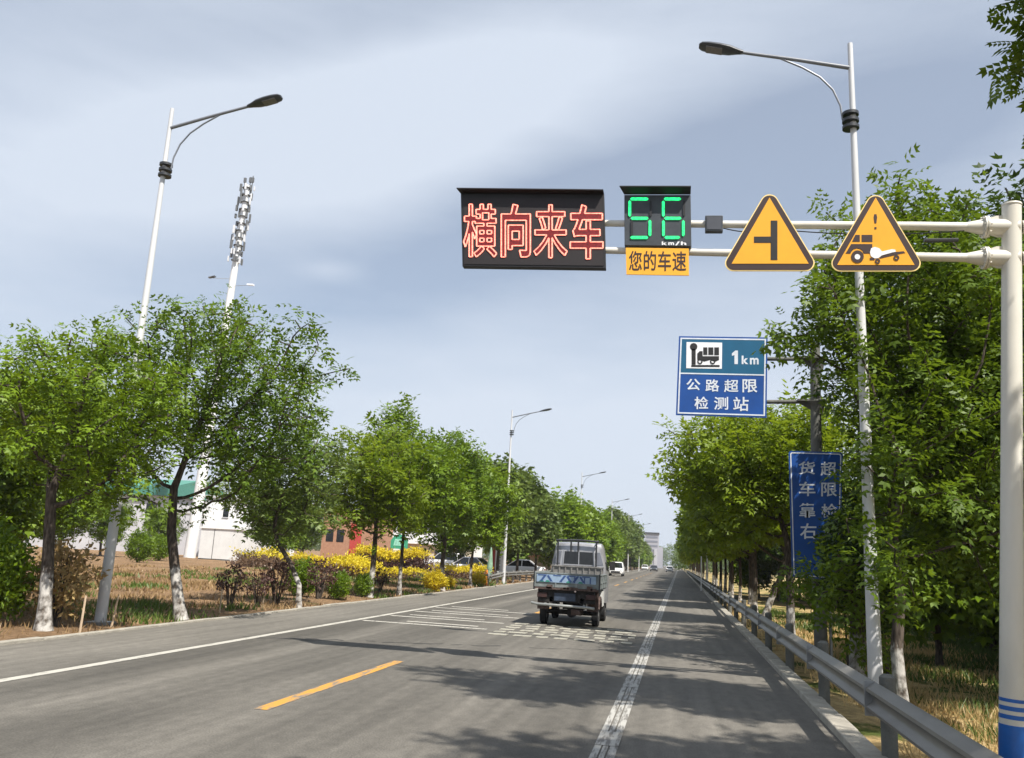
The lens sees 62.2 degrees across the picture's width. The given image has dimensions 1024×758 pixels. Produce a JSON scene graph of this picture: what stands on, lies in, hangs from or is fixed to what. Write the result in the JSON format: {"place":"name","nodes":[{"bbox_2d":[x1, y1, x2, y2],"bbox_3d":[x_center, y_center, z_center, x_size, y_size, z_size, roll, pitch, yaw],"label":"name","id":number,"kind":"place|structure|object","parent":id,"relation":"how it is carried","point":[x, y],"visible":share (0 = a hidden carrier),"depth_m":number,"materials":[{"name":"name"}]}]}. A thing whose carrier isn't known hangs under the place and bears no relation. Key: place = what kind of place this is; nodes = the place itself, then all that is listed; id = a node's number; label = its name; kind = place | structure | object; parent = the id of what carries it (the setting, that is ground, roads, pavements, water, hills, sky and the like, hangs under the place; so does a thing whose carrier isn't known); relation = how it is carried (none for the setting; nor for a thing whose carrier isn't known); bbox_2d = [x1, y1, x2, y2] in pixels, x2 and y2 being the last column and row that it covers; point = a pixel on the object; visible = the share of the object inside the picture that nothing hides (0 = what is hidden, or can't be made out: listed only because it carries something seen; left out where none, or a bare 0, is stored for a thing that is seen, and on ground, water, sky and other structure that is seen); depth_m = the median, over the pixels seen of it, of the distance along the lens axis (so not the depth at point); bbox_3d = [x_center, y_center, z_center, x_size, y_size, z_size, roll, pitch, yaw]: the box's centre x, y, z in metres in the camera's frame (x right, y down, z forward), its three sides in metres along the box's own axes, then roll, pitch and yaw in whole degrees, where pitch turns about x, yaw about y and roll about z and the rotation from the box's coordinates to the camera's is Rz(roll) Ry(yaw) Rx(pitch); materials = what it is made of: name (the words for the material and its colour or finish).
{"place":"outdoors","nodes":[
{"label":"outdoors","id":0,"kind":"place"},
{"bbox_2d":[0,546,665,640],"bbox_3d":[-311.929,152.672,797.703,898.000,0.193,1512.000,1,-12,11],"label":"ground","id":1,"kind":"structure","parent":0,"point":[119,560],"depth_m":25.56,"materials":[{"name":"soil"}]},
{"bbox_2d":[0,513,30,588],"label":"green bush","id":2,"kind":"object","parent":1,"relation":"on","point":[4,526],"visible":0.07,"depth_m":16.71,"materials":[{"name":"green plant"}]},
{"bbox_2d":[0,527,40,620],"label":"green bush","id":3,"kind":"object","parent":1,"relation":"on","point":[16,569],"visible":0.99,"depth_m":14.79,"materials":[{"name":"green plant"}]},
{"bbox_2d":[0,363,82,540],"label":"tree","id":4,"kind":"object","parent":1,"relation":"on","point":[13,506],"visible":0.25,"depth_m":19.92,"materials":[{"name":"green plant"}]},
{"bbox_2d":[1,383,117,547],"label":"tree","id":5,"kind":"object","parent":1,"relation":"on","point":[59,521],"visible":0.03,"depth_m":26.61,"materials":[{"name":"green plant"}]},
{"bbox_2d":[21,537,110,626],"bbox_3d":[-8.132,3.748,15.326,1.255,1.781,1.305,1,-12,11],"label":"dry shrub","id":6,"kind":"object","parent":1,"relation":"on","point":[71,577],"visible":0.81,"depth_m":15.26,"materials":[{"name":"brown plant"}]},
{"bbox_2d":[31,482,108,555],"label":"tree","id":7,"kind":"object","parent":1,"relation":"on","point":[63,533],"visible":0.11,"depth_m":53.08,"materials":[{"name":"green plant"}]},
{"bbox_2d":[0,314,210,630],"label":"locust tree","id":8,"kind":"object","parent":1,"relation":"on","point":[93,431],"visible":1,"depth_m":14.73,"materials":[{"name":"green plant"}]},
{"bbox_2d":[79,490,141,555],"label":"tree","id":9,"kind":"object","parent":1,"relation":"on","point":[102,526],"visible":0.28,"depth_m":67.27,"materials":[{"name":"green plant"}]},
{"bbox_2d":[26,477,224,551],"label":"workshop","id":10,"kind":"structure","parent":1,"relation":"on","point":[186,487],"depth_m":96.30,"materials":[{"name":"white paint"}]},
{"bbox_2d":[121,527,158,562],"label":"green bush","id":11,"kind":"object","parent":1,"relation":"on","point":[143,550],"visible":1,"depth_m":55.38,"materials":[{"name":"green plant"}]},
{"bbox_2d":[149,533,167,560],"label":"green bush","id":12,"kind":"object","parent":1,"relation":"on","point":[161,551],"visible":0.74,"depth_m":62.74,"materials":[{"name":"green plant"}]},
{"bbox_2d":[141,505,187,546],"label":"tree","id":13,"kind":"object","parent":1,"relation":"on","point":[157,525],"visible":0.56,"depth_m":81.45,"materials":[{"name":"green plant"}]},
{"bbox_2d":[84,94,282,625],"bbox_3d":[-6.431,-0.652,17.021,2.711,10.926,0.400,0,-12,11],"label":"street lamp","id":14,"kind":"object","parent":1,"relation":"on","point":[164,173],"visible":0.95,"depth_m":17.46,"materials":[{"name":"metal"}]},
{"bbox_2d":[176,513,203,555],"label":"yard wall","id":15,"kind":"structure","parent":1,"relation":"on","point":[181,545],"depth_m":92.21,"materials":[{"name":"paint"}]},
{"bbox_2d":[46,284,359,620],"bbox_3d":[-6.776,1.546,18.220,6.506,7.106,5.761,1,-12,11],"label":"locust tree","id":16,"kind":"object","parent":1,"relation":"on","point":[208,397],"visible":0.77,"depth_m":17.75,"materials":[{"name":"green plant"}]},
{"bbox_2d":[183,176,254,557],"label":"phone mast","id":17,"kind":"object","parent":1,"relation":"on","point":[192,537],"visible":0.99,"depth_m":85.09,"materials":[{"name":"white metal"}]},
{"bbox_2d":[213,560,249,605],"bbox_3d":[-7.190,5.261,21.683,0.908,1.242,1.092,5,-12,-10],"label":"purple shrub","id":18,"kind":"object","parent":1,"relation":"on","point":[221,584],"visible":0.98,"depth_m":21.61,"materials":[{"name":"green plant"}]},
{"bbox_2d":[198,527,264,560],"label":"shed","id":19,"kind":"structure","parent":1,"relation":"on","point":[216,543],"depth_m":76.20,"materials":[{"name":"metal"}]},
{"bbox_2d":[203,495,293,555],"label":"white house","id":20,"kind":"structure","parent":1,"relation":"on","point":[222,518],"depth_m":86.63,"materials":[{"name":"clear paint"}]},
{"bbox_2d":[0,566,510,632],"bbox_3d":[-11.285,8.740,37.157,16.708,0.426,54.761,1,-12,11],"label":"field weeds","id":21,"kind":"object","parent":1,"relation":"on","point":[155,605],"visible":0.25,"depth_m":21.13,"materials":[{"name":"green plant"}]},
{"bbox_2d":[242,569,275,606],"bbox_3d":[-6.661,5.491,22.231,0.928,1.056,0.772,7,-13,-19],"label":"purple shrub","id":22,"kind":"object","parent":1,"relation":"on","point":[258,582],"visible":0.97,"depth_m":22.13,"materials":[{"name":"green plant"}]},
{"bbox_2d":[228,546,306,570],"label":"hedge","id":23,"kind":"object","parent":1,"relation":"on","point":[261,558],"visible":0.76,"depth_m":56.75,"materials":[{"name":"yellow plant"}]},
{"bbox_2d":[187,419,363,607],"bbox_3d":[-6.329,3.660,23.788,4.534,5.229,4.190,1,-12,11],"label":"locust tree","id":24,"kind":"object","parent":1,"relation":"on","point":[296,493],"visible":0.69,"depth_m":23.28,"materials":[{"name":"green plant"}]},
{"bbox_2d":[237,487,313,554],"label":"tree","id":25,"kind":"object","parent":1,"relation":"on","point":[298,538],"visible":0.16,"depth_m":62.09,"materials":[{"name":"green plant"}]},
{"bbox_2d":[259,558,303,605],"bbox_3d":[-6.561,5.650,23.654,1.201,1.366,0.999,12,-15,-37],"label":"purple shrub","id":26,"kind":"object","parent":1,"relation":"on","point":[284,573],"visible":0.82,"depth_m":23.55,"materials":[{"name":"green plant"}]},
{"bbox_2d":[285,555,319,595],"bbox_3d":[-6.838,6.471,27.733,1.363,1.445,1.354,5,-12,-12],"label":"green bush","id":27,"kind":"object","parent":1,"relation":"on","point":[301,568],"visible":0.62,"depth_m":27.47,"materials":[{"name":"green plant"}]},
{"bbox_2d":[288,505,328,552],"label":"tree","id":28,"kind":"object","parent":1,"relation":"on","point":[311,539],"visible":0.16,"depth_m":87.37,"materials":[{"name":"green plant"}]},
{"bbox_2d":[305,557,337,598],"bbox_3d":[-6.016,6.304,26.773,1.044,1.428,1.255,9,-13,-26],"label":"purple shrub","id":29,"kind":"object","parent":1,"relation":"on","point":[319,590],"visible":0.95,"depth_m":26.69,"materials":[{"name":"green plant"}]},
{"bbox_2d":[288,551,385,575],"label":"hedge","id":30,"kind":"object","parent":1,"relation":"on","point":[349,563],"visible":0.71,"depth_m":48.91,"materials":[{"name":"yellow plant"}]},
{"bbox_2d":[324,569,351,599],"bbox_3d":[-5.547,6.611,27.239,0.999,1.060,0.993,2,-12,3],"label":"green bush","id":31,"kind":"object","parent":1,"relation":"on","point":[336,591],"visible":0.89,"depth_m":27.04,"materials":[{"name":"green plant"}]},
{"bbox_2d":[320,508,392,557],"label":"brick building","id":32,"kind":"structure","parent":1,"relation":"on","point":[336,542],"depth_m":111.87,"materials":[{"name":"orange brick"}]},
{"bbox_2d":[352,572,376,596],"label":"green bush","id":33,"kind":"object","parent":1,"relation":"on","point":[362,585],"visible":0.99,"depth_m":29.38,"materials":[{"name":"green plant"}]},
{"bbox_2d":[294,415,441,597],"bbox_3d":[-5.031,4.500,30.374,5.168,6.424,5.072,1,-12,11],"label":"locust tree","id":34,"kind":"object","parent":1,"relation":"on","point":[391,478],"visible":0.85,"depth_m":29.55,"materials":[{"name":"green plant"}]},
{"bbox_2d":[374,565,393,591],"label":"purple shrub","id":35,"kind":"object","parent":1,"relation":"on","point":[379,579],"visible":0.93,"depth_m":32.65,"materials":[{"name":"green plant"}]},
{"bbox_2d":[353,565,429,580],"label":"hedge","id":36,"kind":"object","parent":1,"relation":"on","point":[409,571],"visible":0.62,"depth_m":47.37,"materials":[{"name":"yellow plant"}]},
{"bbox_2d":[348,542,436,571],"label":"hedge","id":37,"kind":"object","parent":1,"relation":"on","point":[414,557],"visible":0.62,"depth_m":70.31,"materials":[{"name":"yellow plant"}]},
{"bbox_2d":[349,391,483,594],"bbox_3d":[-3.858,4.427,32.783,5.824,7.658,4.797,1,-12,11],"label":"locust tree","id":38,"kind":"object","parent":1,"relation":"on","point":[440,467],"visible":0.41,"depth_m":32.32,"materials":[{"name":"green plant"}]},
{"bbox_2d":[419,568,449,591],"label":"ball shrub","id":39,"kind":"object","parent":1,"relation":"on","point":[431,579],"visible":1,"depth_m":36.98,"materials":[{"name":"yellow plant"}]},
{"bbox_2d":[393,526,481,557],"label":"white block","id":40,"kind":"structure","parent":1,"relation":"on","point":[478,553],"depth_m":130.72,"materials":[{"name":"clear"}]},
{"bbox_2d":[427,522,477,561],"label":"tree","id":41,"kind":"object","parent":1,"relation":"on","point":[455,547],"visible":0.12,"depth_m":77.86,"materials":[{"name":"green plant"}]},
{"bbox_2d":[405,426,506,590],"bbox_3d":[-3.440,5.825,38.665,6.224,7.399,5.216,1,-12,11],"label":"locust tree","id":42,"kind":"object","parent":1,"relation":"on","point":[475,457],"visible":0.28,"depth_m":38.06,"materials":[{"name":"green plant"}]},
{"bbox_2d":[428,560,495,581],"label":"hedge","id":43,"kind":"object","parent":1,"relation":"on","point":[458,571],"visible":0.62,"depth_m":54.56,"materials":[{"name":"yellow plant"}]},
{"bbox_2d":[445,557,487,573],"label":"car","id":44,"kind":"object","parent":1,"relation":"on","point":[462,560],"visible":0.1,"depth_m":65.49,"materials":[{"name":"grey metal"}]},
{"bbox_2d":[447,443,531,586],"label":"locust tree","id":45,"kind":"object","parent":1,"relation":"on","point":[497,520],"visible":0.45,"depth_m":44.25,"materials":[{"name":"green plant"}]},
{"bbox_2d":[483,549,529,564],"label":"roadside tree","id":46,"kind":"object","parent":1,"relation":"on","point":[512,556],"visible":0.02,"depth_m":87.63,"materials":[{"name":"green plant"}]},
{"bbox_2d":[472,452,544,579],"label":"poplar tree","id":47,"kind":"object","parent":1,"relation":"on","point":[513,537],"visible":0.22,"depth_m":56.93,"materials":[{"name":"green plant"}]},
{"bbox_2d":[487,569,550,584],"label":"guardrail","id":48,"kind":"object","parent":1,"relation":"on","point":[498,575],"visible":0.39,"depth_m":54.75,"materials":[{"name":"metal"}]},
{"bbox_2d":[506,559,545,576],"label":"car","id":49,"kind":"object","parent":1,"relation":"on","point":[525,565],"visible":0.18,"depth_m":72.47,"materials":[{"name":"grey metal"}]},
{"bbox_2d":[502,408,551,581],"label":"street lamp","id":50,"kind":"object","parent":1,"relation":"on","point":[505,541],"visible":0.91,"depth_m":52.90,"materials":[{"name":"metal"}]},
{"bbox_2d":[507,466,556,579],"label":"poplar tree","id":51,"kind":"object","parent":1,"relation":"on","point":[535,535],"visible":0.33,"depth_m":62.49,"materials":[{"name":"green plant"}]},
{"bbox_2d":[522,484,566,578],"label":"poplar tree","id":52,"kind":"object","parent":1,"relation":"on","point":[553,534],"visible":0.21,"depth_m":68.91,"materials":[{"name":"green plant"}]},
{"bbox_2d":[534,486,593,566],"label":"roadside tree","id":53,"kind":"object","parent":1,"relation":"on","point":[572,526],"visible":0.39,"depth_m":78.03,"materials":[{"name":"green plant"}]},
{"bbox_2d":[558,485,607,542],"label":"roadside tree","id":54,"kind":"object","parent":1,"relation":"on","point":[595,525],"visible":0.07,"depth_m":85.12,"materials":[{"name":"green plant"}]},
{"bbox_2d":[578,493,614,555],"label":"roadside tree","id":55,"kind":"object","parent":1,"relation":"on","point":[605,535],"visible":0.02,"depth_m":95.49,"materials":[{"name":"green plant"}]},
{"bbox_2d":[585,501,622,564],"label":"roadside tree","id":56,"kind":"object","parent":1,"relation":"on","point":[613,541],"visible":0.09,"depth_m":104.75,"materials":[{"name":"green plant"}]},
{"bbox_2d":[606,504,631,554],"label":"poplar tree","id":57,"kind":"object","parent":1,"relation":"on","point":[617,515],"visible":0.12,"depth_m":143.04,"materials":[{"name":"green plant"}]},
{"bbox_2d":[644,532,662,567],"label":"tower block","id":58,"kind":"structure","parent":1,"relation":"on","point":[652,538],"depth_m":436.07,"materials":[{"name":"concrete"}]},
{"bbox_2d":[0,567,855,757],"bbox_3d":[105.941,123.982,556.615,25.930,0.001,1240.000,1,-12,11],"label":"road","id":59,"kind":"structure","parent":0,"point":[443,693],"depth_m":10.20,"materials":[{"name":"grey asphalt"}]},
{"bbox_2d":[0,570,644,681],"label":"edge line","id":60,"kind":"object","parent":59,"relation":"on","point":[81,666],"visible":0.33,"depth_m":12.83,"materials":[{"name":"white paint"}]},
{"bbox_2d":[0,568,648,645],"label":"pavement edge","id":61,"kind":"object","parent":59,"relation":"on","point":[18,641],"visible":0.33,"depth_m":16.89,"materials":[{"name":"concrete"}]},
{"bbox_2d":[361,606,530,628],"bbox_3d":[-1.348,6.329,22.720,2.982,0.001,7.520,1,-12,11],"label":"transverse line","id":62,"kind":"object","parent":59,"relation":"on","point":[450,617],"visible":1,"depth_m":21.45,"materials":[{"name":"white paint"}]},
{"bbox_2d":[254,573,650,709],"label":"line","id":63,"kind":"object","parent":59,"relation":"on","point":[271,705],"visible":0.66,"depth_m":9.93,"materials":[{"name":"yellow paint"}]},
{"bbox_2d":[488,623,637,643],"bbox_3d":[1.268,5.722,19.185,3.000,0.010,3.550,1,-12,11],"label":"rumble strip marking","id":64,"kind":"object","parent":59,"relation":"on","point":[570,627],"visible":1,"depth_m":18.87,"materials":[{"name":"paint"}]},
{"bbox_2d":[531,539,614,626],"bbox_3d":[1.710,5.376,22.726,1.840,2.183,4.271,1,-12,11],"label":"truck","id":65,"kind":"object","parent":59,"relation":"on","point":[575,580],"visible":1,"depth_m":21.46,"materials":[{"name":"paint"}]},
{"bbox_2d":[589,570,677,757],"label":"edge line","id":66,"kind":"object","parent":59,"relation":"on","point":[612,751],"visible":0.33,"depth_m":10.39,"materials":[{"name":"white paint"}]},
{"bbox_2d":[595,648,650,745],"bbox_3d":[1.483,3.976,10.817,0.213,0.001,11.803,1,-12,11],"label":"edge line patch","id":67,"kind":"object","parent":66,"relation":"on","point":[608,738],"visible":1,"depth_m":8.02,"materials":[{"name":"white paint"}]},
{"bbox_2d":[684,571,887,757],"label":"kerb","id":68,"kind":"structure","parent":59,"relation":"on","point":[851,738],"depth_m":10.37,"materials":[{"name":"concrete"}]},
{"bbox_2d":[0,0,1023,567],"label":"sky","id":69,"kind":"structure","parent":0,"point":[388,108],"materials":[{"name":"blue"}]},
{"bbox_2d":[683,568,998,757],"bbox_3d":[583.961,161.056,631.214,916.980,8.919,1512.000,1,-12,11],"label":"embankment","id":70,"kind":"structure","parent":0,"point":[868,728],"depth_m":15.48,"materials":[{"name":"plant"}]},
{"bbox_2d":[673,468,761,611],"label":"pagoda tree","id":71,"kind":"object","parent":70,"relation":"on","point":[696,534],"visible":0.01,"depth_m":40.90,"materials":[{"name":"green plant"}]},
{"bbox_2d":[682,529,757,597],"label":"pagoda tree","id":72,"kind":"object","parent":70,"relation":"on","point":[694,550],"visible":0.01,"depth_m":62.12,"materials":[{"name":"green plant"}]},
{"bbox_2d":[668,545,777,576],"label":"distant wood","id":73,"kind":"object","parent":70,"relation":"on","point":[676,560],"visible":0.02,"depth_m":335.24,"materials":[{"name":"green plant"}]},
{"bbox_2d":[680,503,771,607],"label":"pagoda tree","id":74,"kind":"object","parent":70,"relation":"on","point":[724,552],"depth_m":46.13,"materials":[{"name":"green plant"}]},
{"bbox_2d":[687,537,770,600],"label":"pagoda tree","id":75,"kind":"object","parent":70,"relation":"on","point":[713,557],"depth_m":56.55,"materials":[{"name":"green plant"}]},
{"bbox_2d":[681,511,777,604],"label":"pagoda tree","id":76,"kind":"object","parent":70,"relation":"on","point":[733,555],"visible":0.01,"depth_m":51.01,"materials":[{"name":"green plant"}]},
{"bbox_2d":[677,424,799,615],"bbox_3d":[9.951,5.725,34.519,6.707,8.215,6.705,1,-12,11],"label":"pagoda tree","id":77,"kind":"object","parent":70,"relation":"on","point":[779,541],"visible":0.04,"depth_m":33.47,"materials":[{"name":"green plant"}]},
{"bbox_2d":[733,554,777,597],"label":"tree","id":78,"kind":"object","parent":70,"relation":"on","point":[763,580],"visible":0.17,"depth_m":78.49,"materials":[{"name":"green plant"}]},
{"bbox_2d":[644,379,875,634],"bbox_3d":[7.430,3.581,25.335,6.851,8.253,6.280,1,-12,11],"label":"pagoda tree","id":79,"kind":"object","parent":70,"relation":"on","point":[745,481],"visible":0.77,"depth_m":24.56,"materials":[{"name":"green plant"}]},
{"bbox_2d":[747,542,783,601],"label":"tree","id":80,"kind":"object","parent":70,"relation":"on","point":[766,559],"visible":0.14,"depth_m":69.89,"materials":[{"name":"green plant"}]},
{"bbox_2d":[699,41,882,683],"bbox_3d":[4.367,-0.543,13.567,2.711,10.926,0.400,0,-12,11],"label":"street lamp","id":81,"kind":"object","parent":70,"relation":"on","point":[850,119],"visible":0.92,"depth_m":13.37,"materials":[{"name":"metal"}]},
{"bbox_2d":[767,343,827,647],"bbox_3d":[5.985,2.636,18.085,1.503,6.980,0.400,1,-12,11],"label":"sign post","id":82,"kind":"object","parent":70,"relation":"on","point":[812,405],"visible":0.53,"depth_m":18.29,"materials":[{"name":"metal"}]},
{"bbox_2d":[676,336,767,417],"bbox_3d":[4.630,-0.062,18.756,1.970,1.819,0.046,1,-12,11],"label":"direction sign","id":83,"kind":"object","parent":82,"relation":"attached to","point":[722,376],"visible":1,"depth_m":18.75,"materials":[{"name":"blue metal"}]},
{"bbox_2d":[605,200,1023,757],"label":"gantry","id":84,"kind":"object","parent":70,"relation":"on","point":[1006,226],"visible":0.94,"depth_m":10.64,"materials":[{"name":"white metal"}]},
{"bbox_2d":[456,188,605,270],"bbox_3d":[0.260,-2.167,12.239,2.207,1.230,0.230,1,-12,11],"label":"message board","id":85,"kind":"object","parent":84,"relation":"attached to","point":[530,229],"visible":1,"depth_m":12.22,"materials":[{"name":"black"}]},
{"bbox_2d":[619,186,690,248],"bbox_3d":[2.023,-2.254,11.991,1.003,0.860,0.420,1,-12,11],"label":"speed display","id":86,"kind":"object","parent":84,"relation":"attached to","point":[657,216],"visible":0.95,"depth_m":11.93,"materials":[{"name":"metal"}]},
{"bbox_2d":[626,248,688,275],"bbox_3d":[2.017,-1.633,11.813,0.874,0.418,0.023,1,-12,11],"label":"caption plate","id":87,"kind":"object","parent":84,"relation":"attached to","point":[660,261],"visible":1,"depth_m":11.80,"materials":[{"name":"yellow metal"}]},
{"bbox_2d":[705,215,722,233],"bbox_3d":[2.809,-2.150,11.821,0.240,0.241,0.106,1,-12,11],"label":"radar box","id":88,"kind":"object","parent":84,"relation":"attached to","point":[713,224],"visible":1,"depth_m":11.77,"materials":[{"name":"metal"}]},
{"bbox_2d":[725,194,814,270],"bbox_3d":[3.521,-1.993,11.653,1.171,1.118,0.112,1,-12,11],"label":"warning sign","id":89,"kind":"object","parent":84,"relation":"attached to","point":[769,239],"visible":1,"depth_m":11.58,"materials":[{"name":"yellow metal"}]},
{"bbox_2d":[831,195,920,271],"bbox_3d":[4.853,-1.942,11.395,1.114,1.085,0.115,1,-12,11],"label":"warning sign","id":90,"kind":"object","parent":84,"relation":"attached to","point":[875,239],"visible":1,"depth_m":11.32,"materials":[{"name":"yellow metal"}]},
{"bbox_2d":[789,451,842,656],"bbox_3d":[6.352,3.824,17.682,1.095,4.628,0.209,1,-12,11],"label":"lane sign","id":91,"kind":"object","parent":70,"relation":"on","point":[811,497],"visible":0.81,"depth_m":17.87,"materials":[{"name":"blue metal"}]},
{"bbox_2d":[684,569,1002,757],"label":"guardrail","id":92,"kind":"object","parent":70,"relation":"on","point":[928,734],"visible":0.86,"depth_m":7.43,"materials":[{"name":"metal"}]},
{"bbox_2d":[807,489,888,665],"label":"young tree","id":93,"kind":"object","parent":70,"relation":"on","point":[827,540],"visible":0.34,"depth_m":15.28,"materials":[{"name":"green plant"}]},
{"bbox_2d":[716,599,998,757],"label":"dry grass","id":94,"kind":"structure","parent":70,"relation":"on","point":[931,707],"depth_m":18.04,"materials":[{"name":"plant"}]},
{"bbox_2d":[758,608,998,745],"bbox_3d":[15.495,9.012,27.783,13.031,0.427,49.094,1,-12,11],"label":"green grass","id":95,"kind":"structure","parent":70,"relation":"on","point":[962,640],"depth_m":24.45,"materials":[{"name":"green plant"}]},
{"bbox_2d":[750,143,1023,701],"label":"pagoda tree","id":96,"kind":"object","parent":70,"relation":"on","point":[892,563],"visible":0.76,"depth_m":13.59,"materials":[{"name":"green plant"}]},
{"bbox_2d":[856,528,925,673],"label":"young tree","id":97,"kind":"object","parent":70,"relation":"on","point":[886,592],"visible":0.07,"depth_m":14.49,"materials":[{"name":"green plant"}]},
{"bbox_2d":[798,252,1023,676],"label":"pagoda tree","id":98,"kind":"object","parent":70,"relation":"on","point":[853,663],"visible":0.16,"depth_m":14.40,"materials":[{"name":"green plant"}]},
{"bbox_2d":[809,152,1023,589],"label":"pagoda tree","id":99,"kind":"object","parent":70,"relation":"on","point":[1010,195],"visible":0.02,"depth_m":18.00,"materials":[{"name":"green plant"}]},
{"bbox_2d":[840,415,999,668],"bbox_3d":[12.162,4.139,24.801,6.090,8.247,6.722,1,-12,11],"label":"tree","id":100,"kind":"object","parent":70,"relation":"on","point":[957,610],"visible":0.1,"depth_m":23.48,"materials":[{"name":"green plant"}]},
{"bbox_2d":[966,599,998,649],"bbox_3d":[18.116,8.986,30.998,3.162,2.636,3.454,-6,-15,38],"label":"undergrowth bush","id":101,"kind":"object","parent":70,"relation":"on","point":[981,634],"visible":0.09,"depth_m":30.78,"materials":[{"name":"green plant"}]},
{"bbox_2d":[976,0,1023,148],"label":"pagoda tree","id":102,"kind":"object","parent":70,"relation":"on","point":[1017,68],"visible":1,"depth_m":8.79,"materials":[{"name":"green plant"}]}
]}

